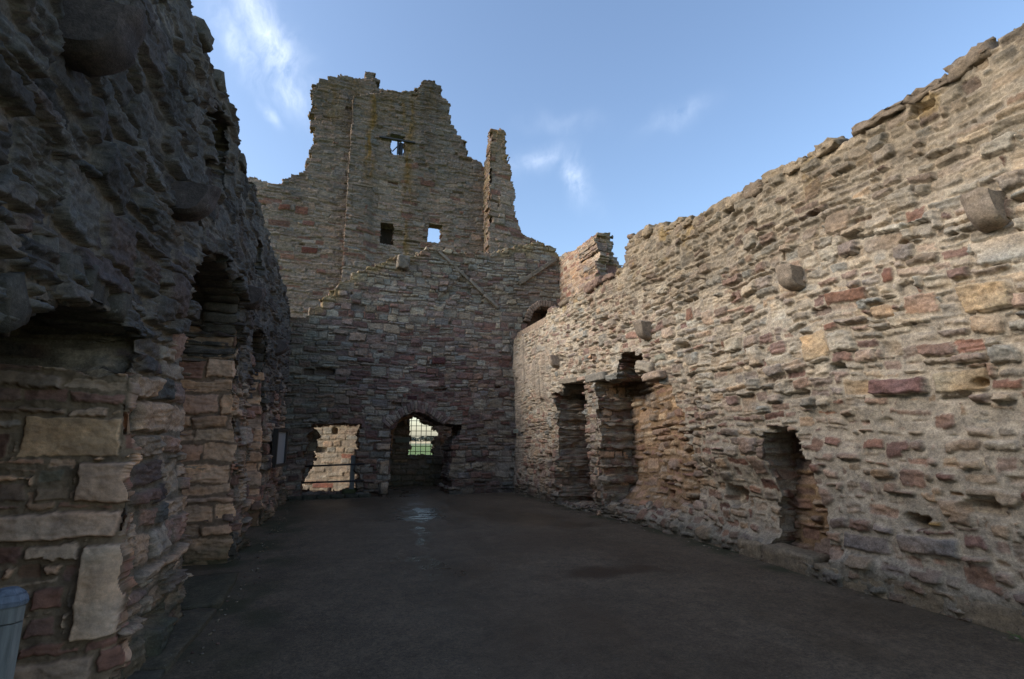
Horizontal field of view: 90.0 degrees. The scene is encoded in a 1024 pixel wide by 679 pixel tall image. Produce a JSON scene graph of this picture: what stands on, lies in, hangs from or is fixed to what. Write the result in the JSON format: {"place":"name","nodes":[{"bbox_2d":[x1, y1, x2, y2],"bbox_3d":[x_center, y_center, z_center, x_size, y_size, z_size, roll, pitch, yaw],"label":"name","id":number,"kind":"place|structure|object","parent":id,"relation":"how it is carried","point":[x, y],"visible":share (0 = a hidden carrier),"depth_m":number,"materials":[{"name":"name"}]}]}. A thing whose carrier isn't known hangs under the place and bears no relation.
{"place":"outdoors","nodes":[
{"label":"outdoors","id":0,"kind":"place"},
{"bbox_2d":[247,71,484,317],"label":"ruined tower","id":1,"kind":"structure","parent":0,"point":[356,195],"depth_m":25.17,"materials":[{"name":"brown stone"}]},
{"bbox_2d":[380,228,392,244],"bbox_3d":[-6.312,-5.016,25.549,0.900,1.700,0.100,4,-12,-19],"label":"window back","id":2,"kind":"structure","parent":1,"relation":"in","point":[386,234],"depth_m":25.53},
{"bbox_2d":[408,440,431,455],"bbox_3d":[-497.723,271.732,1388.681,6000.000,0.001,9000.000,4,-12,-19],"label":"field","id":3,"kind":"structure","parent":0,"point":[423,443],"depth_m":103.77,"materials":[{"name":"green plant"}]},
{"bbox_2d":[302,424,359,490],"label":"wall","id":4,"kind":"structure","parent":3,"relation":"on","point":[337,444],"depth_m":16.27,"materials":[{"name":"stone"}]},
{"bbox_2d":[388,414,452,486],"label":"wall","id":5,"kind":"structure","parent":3,"relation":"on","point":[406,469],"depth_m":17.91,"materials":[{"name":"stone"}]},
{"bbox_2d":[395,437,409,441],"bbox_3d":[-3.806,3.492,17.803,0.500,0.170,0.035,4,-12,-19],"label":"plaque","id":6,"kind":"object","parent":5,"relation":"attached to","point":[402,439],"visible":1,"depth_m":17.79,"materials":[{"name":"black"}]},
{"bbox_2d":[411,435,433,440],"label":"woods","id":7,"kind":"object","parent":3,"relation":"on","point":[427,438],"visible":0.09,"depth_m":425.52,"materials":[{"name":"plant"}]},
{"bbox_2d":[483,128,535,253],"bbox_3d":[0.871,-2.178,26.152,4.925,17.775,1.329,4,-12,-19],"label":"wall stub","id":8,"kind":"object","parent":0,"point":[501,228],"depth_m":26.11,"materials":[{"name":"beige stone"}]},
{"bbox_2d":[162,486,1023,678],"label":"floor","id":9,"kind":"structure","parent":0,"point":[343,588],"depth_m":4.87,"materials":[{"name":"grey concrete"}]},
{"bbox_2d":[0,586,28,678],"bbox_3d":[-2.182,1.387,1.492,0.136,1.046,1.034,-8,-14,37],"label":"trash can","id":10,"kind":"object","parent":9,"relation":"on","point":[14,600],"visible":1,"depth_m":1.90,"materials":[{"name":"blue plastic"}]},
{"bbox_2d":[0,0,291,678],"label":"ruined wall","id":11,"kind":"structure","parent":9,"relation":"on","point":[145,334],"depth_m":3.35,"materials":[{"name":"stone"}]},
{"bbox_2d":[271,428,288,467],"bbox_3d":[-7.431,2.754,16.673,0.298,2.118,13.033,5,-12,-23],"label":"notice board","id":12,"kind":"object","parent":11,"relation":"attached to","point":[279,445],"visible":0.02,"depth_m":10.96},
{"bbox_2d":[282,240,560,500],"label":"gable wall","id":13,"kind":"structure","parent":9,"relation":"on","point":[378,352],"depth_m":15.54,"materials":[{"name":"stone"}]},
{"bbox_2d":[301,455,364,488],"bbox_3d":[-5.024,3.747,14.344,1.748,0.960,0.400,2,-11,-9],"label":"barrier","id":14,"kind":"object","parent":13,"relation":"on","point":[352,464],"visible":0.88,"depth_m":14.25,"materials":[{"name":"black metal"}]},
{"bbox_2d":[527,313,543,326],"bbox_3d":[0.720,-0.475,17.962,1.800,1.590,0.111,4,-12,-19],"label":"doorway","id":15,"kind":"structure","parent":13,"relation":"in","point":[536,317],"depth_m":18.08,"materials":[{"name":"stone"}]},
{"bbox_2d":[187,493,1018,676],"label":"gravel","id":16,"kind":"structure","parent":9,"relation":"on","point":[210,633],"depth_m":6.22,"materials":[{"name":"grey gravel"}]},
{"bbox_2d":[512,23,1023,638],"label":"ruined wall","id":17,"kind":"structure","parent":9,"relation":"on","point":[810,365],"depth_m":6.01,"materials":[{"name":"stone"}]},
{"bbox_2d":[191,0,1023,438],"label":"sky","id":18,"kind":"structure","parent":0,"point":[619,118],"materials":[{"name":"blue"}]}
]}

